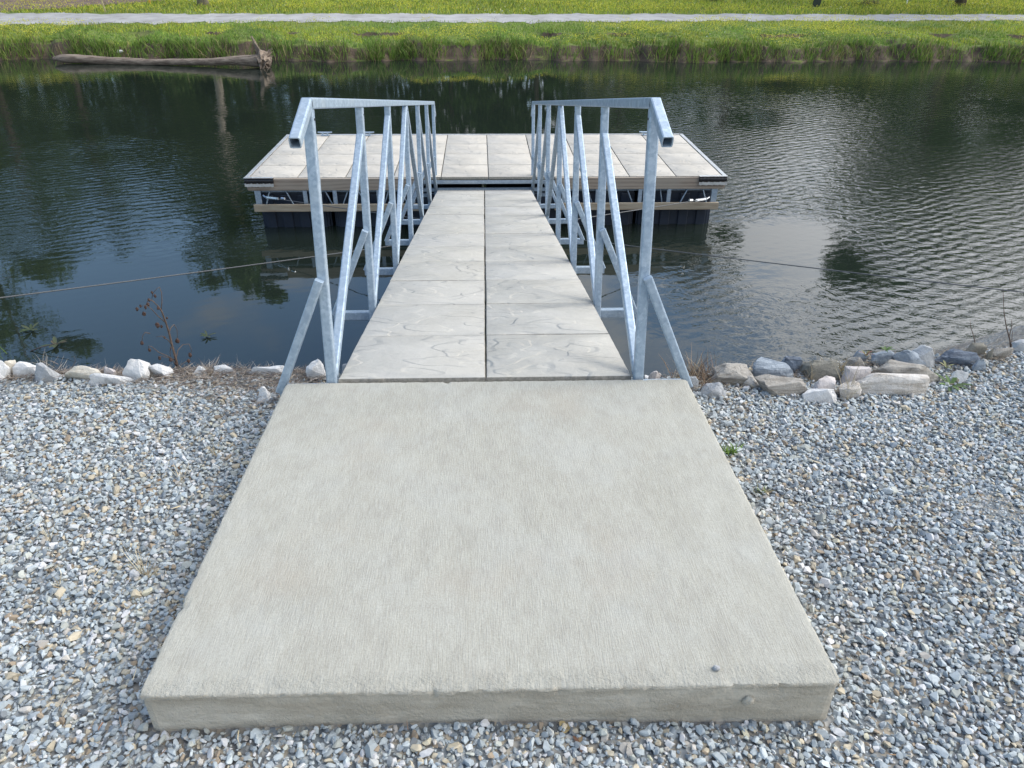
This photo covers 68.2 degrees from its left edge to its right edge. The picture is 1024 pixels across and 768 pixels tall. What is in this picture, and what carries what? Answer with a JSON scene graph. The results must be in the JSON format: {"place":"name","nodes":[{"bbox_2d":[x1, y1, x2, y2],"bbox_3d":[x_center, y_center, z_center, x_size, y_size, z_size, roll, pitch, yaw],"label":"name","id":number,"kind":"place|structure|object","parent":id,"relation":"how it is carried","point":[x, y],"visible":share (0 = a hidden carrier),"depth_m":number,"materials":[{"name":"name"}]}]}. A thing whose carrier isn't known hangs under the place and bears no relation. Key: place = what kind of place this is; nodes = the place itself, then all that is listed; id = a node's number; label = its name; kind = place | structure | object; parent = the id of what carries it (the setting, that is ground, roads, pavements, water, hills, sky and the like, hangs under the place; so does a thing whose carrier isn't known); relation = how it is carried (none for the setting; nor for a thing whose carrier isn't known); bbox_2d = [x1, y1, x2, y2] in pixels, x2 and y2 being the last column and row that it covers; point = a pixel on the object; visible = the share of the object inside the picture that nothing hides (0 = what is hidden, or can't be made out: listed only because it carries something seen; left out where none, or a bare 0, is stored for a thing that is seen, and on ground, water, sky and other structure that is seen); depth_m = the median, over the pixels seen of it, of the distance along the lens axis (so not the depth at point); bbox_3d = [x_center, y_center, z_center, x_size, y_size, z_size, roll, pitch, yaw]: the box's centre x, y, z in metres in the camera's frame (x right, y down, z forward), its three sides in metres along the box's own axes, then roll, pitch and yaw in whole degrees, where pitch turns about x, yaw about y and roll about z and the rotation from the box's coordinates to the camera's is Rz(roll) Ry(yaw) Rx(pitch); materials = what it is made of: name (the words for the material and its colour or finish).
{"place":"outdoors","nodes":[
{"label":"outdoors","id":0,"kind":"place"},
{"bbox_2d":[0,0,161,11],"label":"bare earth","id":1,"kind":"structure","parent":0,"point":[56,6],"depth_m":32.23,"materials":[{"name":"soil"}]},
{"bbox_2d":[0,58,1023,377],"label":"pond water","id":2,"kind":"structure","parent":0,"point":[912,172],"depth_m":10.97,"materials":[{"name":"black liquid"}]},
{"bbox_2d":[20,322,38,331],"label":"floating sprig","id":3,"kind":"object","parent":2,"relation":"on","point":[31,327],"visible":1,"depth_m":7.36,"materials":[{"name":"green plant"}]},
{"bbox_2d":[31,339,66,350],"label":"drifting twig","id":4,"kind":"object","parent":2,"relation":"on","point":[47,345],"visible":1,"depth_m":6.97,"materials":[{"name":"brown wood"}]},
{"bbox_2d":[39,336,66,347],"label":"floating sprig","id":5,"kind":"object","parent":2,"relation":"on","point":[54,340],"visible":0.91,"depth_m":7.09,"materials":[{"name":"green plant"}]},
{"bbox_2d":[53,36,272,68],"bbox_3d":[-10.530,-10.036,22.791,6.956,0.988,0.745,4,31,7],"label":"driftwood log","id":6,"kind":"object","parent":2,"relation":"in","point":[261,59],"visible":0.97,"depth_m":22.70,"materials":[{"name":"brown wood"}]},
{"bbox_2d":[200,331,214,336],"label":"floating sprig","id":7,"kind":"object","parent":2,"relation":"on","point":[204,335],"visible":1,"depth_m":7.26,"materials":[{"name":"green plant"}]},
{"bbox_2d":[244,131,727,226],"bbox_3d":[-0.352,-2.888,10.983,6.204,1.013,2.583,-1,30,-2],"label":"floating dock","id":8,"kind":"object","parent":2,"relation":"on","point":[687,169],"visible":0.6,"depth_m":10.08,"materials":[{"name":"beige concrete"},{"name":"tan wood"},{"name":"galvanised steel"}]},
{"bbox_2d":[0,324,1023,767],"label":"bank ground","id":9,"kind":"structure","parent":0,"point":[996,340],"depth_m":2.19,"materials":[{"name":"grey gravel"}]},
{"bbox_2d":[0,360,11,380],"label":"riprap rock","id":10,"kind":"object","parent":9,"relation":"on","point":[5,370],"visible":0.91,"depth_m":3.41,"materials":[{"name":"white stone"}]},
{"bbox_2d":[4,360,15,374],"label":"riprap rock","id":11,"kind":"object","parent":9,"relation":"on","point":[10,363],"visible":0.41,"depth_m":3.44,"materials":[{"name":"beige stone"}]},
{"bbox_2d":[12,361,35,377],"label":"riprap rock","id":12,"kind":"object","parent":9,"relation":"on","point":[20,368],"visible":0.69,"depth_m":3.43,"materials":[{"name":"white stone"}]},
{"bbox_2d":[34,362,62,381],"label":"riprap rock","id":13,"kind":"object","parent":9,"relation":"on","point":[42,371],"visible":0.91,"depth_m":3.40,"materials":[{"name":"grey stone"}]},
{"bbox_2d":[38,509,60,538],"bbox_3d":[-1.496,0.446,2.438,0.076,0.147,0.111,-12,33,-20],"label":"straw tuft","id":14,"kind":"object","parent":9,"relation":"on","point":[47,528],"visible":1,"depth_m":2.46,"materials":[{"name":"beige plant"}]},
{"bbox_2d":[36,354,76,367],"bbox_3d":[-2.124,-0.113,3.505,0.249,0.089,0.164,-1,30,-2],"label":"dead grass clump","id":15,"kind":"object","parent":9,"relation":"on","point":[50,362],"visible":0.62,"depth_m":3.52,"materials":[{"name":"brown plant"}]},
{"bbox_2d":[49,571,63,587],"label":"straw tuft","id":16,"kind":"object","parent":9,"relation":"on","point":[57,582],"visible":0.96,"depth_m":2.28,"materials":[{"name":"beige plant"}]},
{"bbox_2d":[63,365,100,379],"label":"riprap rock","id":17,"kind":"object","parent":9,"relation":"on","point":[84,372],"visible":0.61,"depth_m":3.41,"materials":[{"name":"beige stone"}]},
{"bbox_2d":[104,367,115,374],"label":"riprap rock","id":18,"kind":"object","parent":9,"relation":"on","point":[107,370],"visible":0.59,"depth_m":3.42,"materials":[{"name":"stone"}]},
{"bbox_2d":[88,373,133,385],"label":"riprap rock","id":19,"kind":"object","parent":9,"relation":"on","point":[97,378],"visible":0.77,"depth_m":3.36,"materials":[{"name":"white stone"}]},
{"bbox_2d":[105,525,157,575],"bbox_3d":[-1.148,0.522,2.288,0.199,0.167,0.169,16,34,24],"label":"straw tuft","id":20,"kind":"object","parent":9,"relation":"on","point":[141,569],"visible":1,"depth_m":2.32,"materials":[{"name":"beige plant"}]},
{"bbox_2d":[122,359,150,381],"bbox_3d":[-1.695,-0.049,3.416,0.122,0.148,0.088,-1,30,-2],"label":"riprap rock","id":21,"kind":"object","parent":9,"relation":"on","point":[137,368],"visible":0.65,"depth_m":3.38,"materials":[{"name":"white stone"}]},
{"bbox_2d":[149,364,174,377],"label":"riprap rock","id":22,"kind":"object","parent":9,"relation":"on","point":[155,369],"visible":0.67,"depth_m":3.41,"materials":[{"name":"white stone"}]},
{"bbox_2d":[0,358,325,435],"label":"dead grass litter","id":23,"kind":"object","parent":9,"relation":"on","point":[300,372],"visible":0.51,"depth_m":3.38,"materials":[{"name":"brown plant"}]},
{"bbox_2d":[135,287,191,370],"bbox_3d":[-1.587,-0.240,3.412,0.218,0.407,0.200,-9,32,-15],"label":"dried weed","id":24,"kind":"object","parent":9,"relation":"on","point":[157,325],"visible":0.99,"depth_m":3.41,"materials":[{"name":"brown plant"}]},
{"bbox_2d":[167,459,192,478],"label":"straw tuft","id":25,"kind":"object","parent":9,"relation":"on","point":[180,470],"visible":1,"depth_m":2.72,"materials":[{"name":"beige plant"}]},
{"bbox_2d":[193,366,205,374],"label":"riprap rock","id":26,"kind":"object","parent":9,"relation":"on","point":[199,368],"visible":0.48,"depth_m":3.44,"materials":[{"name":"white stone"}]},
{"bbox_2d":[187,358,227,372],"bbox_3d":[-1.393,-0.091,3.474,0.212,0.091,0.186,-8,31,-13],"label":"dead grass clump","id":27,"kind":"object","parent":9,"relation":"on","point":[209,365],"visible":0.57,"depth_m":3.50,"materials":[{"name":"beige plant"}]},
{"bbox_2d":[209,437,219,455],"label":"straw tuft","id":28,"kind":"object","parent":9,"relation":"on","point":[213,451],"visible":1,"depth_m":2.83,"materials":[{"name":"beige plant"}]},
{"bbox_2d":[213,365,234,373],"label":"riprap rock","id":29,"kind":"object","parent":9,"relation":"on","point":[225,367],"visible":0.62,"depth_m":3.44,"materials":[{"name":"white stone"}]},
{"bbox_2d":[256,386,270,402],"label":"riprap rock","id":30,"kind":"object","parent":9,"relation":"on","point":[264,392],"visible":0.67,"depth_m":3.20,"materials":[{"name":"white stone"}]},
{"bbox_2d":[251,365,283,374],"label":"riprap rock","id":31,"kind":"object","parent":9,"relation":"on","point":[278,369],"visible":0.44,"depth_m":3.42,"materials":[{"name":"white stone"}]},
{"bbox_2d":[306,359,325,378],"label":"riprap rock","id":32,"kind":"object","parent":9,"relation":"on","point":[315,368],"visible":0.71,"depth_m":3.39,"materials":[{"name":"white stone"}]},
{"bbox_2d":[0,196,709,298],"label":"mooring cable","id":33,"kind":"object","parent":9,"relation":"attached to","point":[700,199],"visible":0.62,"depth_m":6.30,"materials":[{"name":"metal"}]},
{"bbox_2d":[370,725,386,738],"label":"straw tuft","id":34,"kind":"object","parent":9,"relation":"on","point":[376,732],"visible":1,"depth_m":1.82,"materials":[{"name":"beige plant"}]},
{"bbox_2d":[276,97,692,395],"bbox_3d":[-0.233,-1.709,6.310,1.724,1.235,7.675,-1,20,-2],"label":"gangway","id":35,"kind":"object","parent":9,"relation":"on","point":[542,314],"visible":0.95,"depth_m":4.07,"materials":[{"name":"concrete"},{"name":"galvanised steel"}]},
{"bbox_2d":[140,379,838,730],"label":"landing slab","id":36,"kind":"structure","parent":9,"relation":"on","point":[493,551],"depth_m":2.14,"materials":[{"name":"concrete"}]},
{"bbox_2d":[712,665,719,670],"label":"pebble","id":37,"kind":"object","parent":36,"relation":"on","point":[715,667],"visible":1,"depth_m":1.86,"materials":[{"name":"grey stone"}]},
{"bbox_2d":[0,354,1023,764],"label":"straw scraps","id":38,"kind":"object","parent":9,"relation":"on","point":[610,726],"visible":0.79,"depth_m":2.51,"materials":[{"name":"beige plant"}]},
{"bbox_2d":[559,721,570,732],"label":"dead leaf","id":39,"kind":"object","parent":9,"relation":"on","point":[568,726],"visible":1,"depth_m":1.87,"materials":[{"name":"brown plant"}]},
{"bbox_2d":[572,734,585,751],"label":"dead leaf","id":40,"kind":"object","parent":9,"relation":"on","point":[579,740],"visible":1,"depth_m":1.84,"materials":[{"name":"brown plant"}]},
{"bbox_2d":[263,195,1023,292],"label":"mooring cable","id":41,"kind":"object","parent":9,"relation":"attached to","point":[274,198],"visible":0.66,"depth_m":6.54,"materials":[{"name":"metal"}]},
{"bbox_2d":[648,371,660,378],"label":"riprap rock","id":42,"kind":"object","parent":9,"relation":"on","point":[654,375],"visible":0.57,"depth_m":3.39,"materials":[{"name":"stone"}]},
{"bbox_2d":[690,376,698,390],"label":"riprap rock","id":43,"kind":"object","parent":9,"relation":"on","point":[694,380],"visible":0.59,"depth_m":3.31,"materials":[{"name":"grey stone"}]},
{"bbox_2d":[658,345,744,389],"bbox_3d":[0.844,-0.090,3.385,0.390,0.156,0.318,20,36,30],"label":"dead grass clump","id":44,"kind":"object","parent":9,"relation":"on","point":[699,373],"visible":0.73,"depth_m":3.40,"materials":[{"name":"beige plant"}]},
{"bbox_2d":[700,382,726,398],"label":"riprap rock","id":45,"kind":"object","parent":9,"relation":"on","point":[716,390],"visible":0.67,"depth_m":3.26,"materials":[{"name":"grey stone"}]},
{"bbox_2d":[719,442,743,455],"bbox_3d":[0.832,0.242,2.899,0.089,0.053,0.106,18,35,28],"label":"green sprout","id":46,"kind":"object","parent":9,"relation":"on","point":[727,451],"visible":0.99,"depth_m":2.89,"materials":[{"name":"green plant"}]},
{"bbox_2d":[710,363,753,385],"bbox_3d":[0.979,-0.027,3.389,0.199,0.132,0.101,-1,30,-2],"label":"riprap rock","id":47,"kind":"object","parent":9,"relation":"on","point":[739,374],"visible":0.67,"depth_m":3.35,"materials":[{"name":"beige stone"}]},
{"bbox_2d":[742,375,758,388],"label":"riprap rock","id":48,"kind":"object","parent":9,"relation":"on","point":[751,380],"visible":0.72,"depth_m":3.34,"materials":[{"name":"white stone"}]},
{"bbox_2d":[750,483,774,496],"bbox_3d":[0.882,0.371,2.674,0.092,0.039,0.058,-8,31,-14],"label":"green sprout","id":49,"kind":"object","parent":9,"relation":"on","point":[765,490],"visible":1,"depth_m":2.67,"materials":[{"name":"green plant"}]},
{"bbox_2d":[752,357,793,376],"bbox_3d":[1.180,-0.048,3.439,0.196,0.136,0.088,-1,30,-2],"label":"riprap rock","id":50,"kind":"object","parent":9,"relation":"on","point":[762,365],"visible":0.55,"depth_m":3.40,"materials":[{"name":"grey stone"}]},
{"bbox_2d":[754,374,807,396],"bbox_3d":[1.180,0.024,3.323,0.233,0.125,0.093,-1,30,-2],"label":"riprap rock","id":51,"kind":"object","parent":9,"relation":"on","point":[774,385],"visible":0.77,"depth_m":3.29,"materials":[{"name":"beige stone"}]},
{"bbox_2d":[781,356,802,372],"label":"riprap rock","id":52,"kind":"object","parent":9,"relation":"on","point":[794,363],"visible":0.56,"depth_m":3.47,"materials":[{"name":"grey stone"}]},
{"bbox_2d":[802,388,836,403],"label":"riprap rock","id":53,"kind":"object","parent":9,"relation":"on","point":[822,395],"visible":0.8,"depth_m":3.25,"materials":[{"name":"white stone"}]},
{"bbox_2d":[799,360,841,380],"bbox_3d":[1.410,-0.057,3.451,0.177,0.126,0.096,-1,30,-2],"label":"riprap rock","id":54,"kind":"object","parent":9,"relation":"on","point":[821,368],"visible":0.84,"depth_m":3.41,"materials":[{"name":"grey stone"}]},
{"bbox_2d":[812,376,835,390],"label":"riprap rock","id":55,"kind":"object","parent":9,"relation":"on","point":[826,382],"visible":0.52,"depth_m":3.29,"materials":[{"name":"stone"}]},
{"bbox_2d":[657,342,1023,413],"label":"dead grass litter","id":56,"kind":"object","parent":9,"relation":"on","point":[865,362],"visible":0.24,"depth_m":3.53,"materials":[{"name":"brown plant"}]},
{"bbox_2d":[830,358,855,373],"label":"dead grass clump","id":57,"kind":"object","parent":9,"relation":"on","point":[842,365],"visible":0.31,"depth_m":3.48,"materials":[{"name":"beige plant"}]},
{"bbox_2d":[837,380,861,398],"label":"riprap rock","id":58,"kind":"object","parent":9,"relation":"on","point":[842,391],"visible":0.83,"depth_m":3.27,"materials":[{"name":"white stone"}]},
{"bbox_2d":[836,363,867,399],"bbox_3d":[1.456,-0.009,3.238,0.184,0.187,0.132,9,31,14],"label":"dry grass clump","id":59,"kind":"object","parent":9,"relation":"on","point":[847,383],"visible":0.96,"depth_m":3.25,"materials":[{"name":"beige plant"}]},
{"bbox_2d":[839,366,871,383],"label":"riprap rock","id":60,"kind":"object","parent":9,"relation":"on","point":[863,371],"visible":0.61,"depth_m":3.38,"materials":[{"name":"stone"}]},
{"bbox_2d":[846,357,864,365],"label":"riprap rock","id":61,"kind":"object","parent":9,"relation":"on","point":[853,360],"visible":0.67,"depth_m":3.51,"materials":[{"name":"beige stone"}]},
{"bbox_2d":[853,350,868,361],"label":"riprap rock","id":62,"kind":"object","parent":9,"relation":"on","point":[862,356],"visible":0.4,"depth_m":3.58,"materials":[{"name":"grey stone"}]},
{"bbox_2d":[852,534,875,546],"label":"straw tuft","id":63,"kind":"object","parent":9,"relation":"on","point":[866,541],"visible":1,"depth_m":2.42,"materials":[{"name":"beige plant"}]},
{"bbox_2d":[871,350,893,365],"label":"riprap rock","id":64,"kind":"object","parent":9,"relation":"on","point":[882,357],"visible":0.73,"depth_m":3.56,"materials":[{"name":"grey stone"}]},
{"bbox_2d":[857,373,929,395],"bbox_3d":[1.683,0.006,3.346,0.333,0.122,0.088,-1,30,-2],"label":"riprap rock","id":65,"kind":"object","parent":9,"relation":"on","point":[896,383],"visible":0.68,"depth_m":3.31,"materials":[{"name":"white stone"}]},
{"bbox_2d":[871,359,939,382],"bbox_3d":[1.789,-0.045,3.438,0.321,0.121,0.090,-1,30,-2],"label":"riprap rock","id":66,"kind":"object","parent":9,"relation":"on","point":[893,366],"visible":0.44,"depth_m":3.40,"materials":[{"name":"beige stone"}]},
{"bbox_2d":[892,350,925,365],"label":"riprap rock","id":67,"kind":"object","parent":9,"relation":"on","point":[909,356],"visible":0.64,"depth_m":3.53,"materials":[{"name":"grey stone"}]},
{"bbox_2d":[912,345,934,367],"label":"riprap rock","id":68,"kind":"object","parent":9,"relation":"on","point":[925,353],"visible":0.58,"depth_m":3.54,"materials":[{"name":"grey stone"}]},
{"bbox_2d":[935,373,970,391],"bbox_3d":[1.993,-0.002,3.399,0.150,0.037,0.154,-1,30,-2],"label":"broadleaf weed","id":69,"kind":"object","parent":9,"relation":"on","point":[954,379],"visible":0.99,"depth_m":3.41,"materials":[{"name":"green plant"}]},
{"bbox_2d":[935,348,980,366],"bbox_3d":[2.119,-0.115,3.574,0.231,0.095,0.057,-1,30,-2],"label":"riprap rock","id":70,"kind":"object","parent":9,"relation":"on","point":[959,356],"visible":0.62,"depth_m":3.56,"materials":[{"name":"grey stone"}]},
{"bbox_2d":[950,370,968,382],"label":"riprap rock","id":71,"kind":"object","parent":9,"relation":"on","point":[961,374],"visible":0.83,"depth_m":3.43,"materials":[{"name":"white stone"}]},
{"bbox_2d":[965,342,987,355],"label":"riprap rock","id":72,"kind":"object","parent":9,"relation":"on","point":[979,348],"visible":0.52,"depth_m":3.64,"materials":[{"name":"beige stone"}]},
{"bbox_2d":[972,360,985,371],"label":"riprap rock","id":73,"kind":"object","parent":9,"relation":"on","point":[979,365],"visible":0.96,"depth_m":3.51,"materials":[{"name":"grey stone"}]},
{"bbox_2d":[984,348,993,358],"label":"riprap rock","id":74,"kind":"object","parent":9,"relation":"on","point":[990,353],"visible":0.59,"depth_m":3.60,"materials":[{"name":"beige stone"}]},
{"bbox_2d":[993,347,1014,358],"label":"riprap rock","id":75,"kind":"object","parent":9,"relation":"on","point":[1000,352],"visible":0.78,"depth_m":3.62,"materials":[{"name":"beige stone"}]},
{"bbox_2d":[1003,294,1012,346],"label":"bare twig","id":76,"kind":"object","parent":9,"relation":"on","point":[1010,342],"visible":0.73,"depth_m":3.67,"materials":[{"name":"brown wood"}]},
{"bbox_2d":[1011,339,1023,351],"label":"riprap rock","id":77,"kind":"object","parent":9,"relation":"on","point":[1018,345],"visible":0.84,"depth_m":3.67,"materials":[{"name":"grey stone"}]},
{"bbox_2d":[0,0,1023,62],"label":"bank ground","id":78,"kind":"structure","parent":0,"point":[448,56],"depth_m":24.80,"materials":[{"name":"green plant"}]},
{"bbox_2d":[197,0,208,5],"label":"tree","id":79,"kind":"object","parent":78,"relation":"on","point":[203,2],"depth_m":31.67,"materials":[{"name":"brown plant"}]},
{"bbox_2d":[110,0,841,37],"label":"daisy flowers","id":80,"kind":"object","parent":78,"relation":"on","point":[428,27],"visible":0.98,"depth_m":28.43,"materials":[{"name":"white plant"}]},
{"bbox_2d":[0,14,1023,43],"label":"buttercup flowers","id":81,"kind":"object","parent":78,"relation":"on","point":[589,23],"visible":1,"depth_m":25.68,"materials":[{"name":"yellow plant"}]},
{"bbox_2d":[0,0,1023,11],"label":"meadow flowers","id":82,"kind":"object","parent":78,"relation":"on","point":[889,2],"visible":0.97,"depth_m":31.55,"materials":[{"name":"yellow plant"}]},
{"bbox_2d":[812,0,821,6],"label":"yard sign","id":83,"kind":"object","parent":78,"relation":"on","point":[816,2],"visible":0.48,"depth_m":32.21,"materials":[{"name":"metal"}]},
{"bbox_2d":[860,0,878,4],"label":"shrub","id":84,"kind":"object","parent":78,"relation":"on","point":[868,1],"visible":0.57,"depth_m":33.90,"materials":[{"name":"green plant"}]},
{"bbox_2d":[954,0,966,6],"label":"tree","id":85,"kind":"object","parent":78,"relation":"on","point":[958,2],"depth_m":33.41,"materials":[{"name":"brown plant"}]},
{"bbox_2d":[0,12,1023,24],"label":"gravel path","id":86,"kind":"structure","parent":0,"point":[127,18],"depth_m":28.43,"materials":[{"name":"grey gravel"}]},
{"bbox_2d":[1,0,1023,14],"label":"lawn grass","id":87,"kind":"structure","parent":0,"point":[547,8],"depth_m":31.58,"materials":[{"name":"green plant"}]}
]}

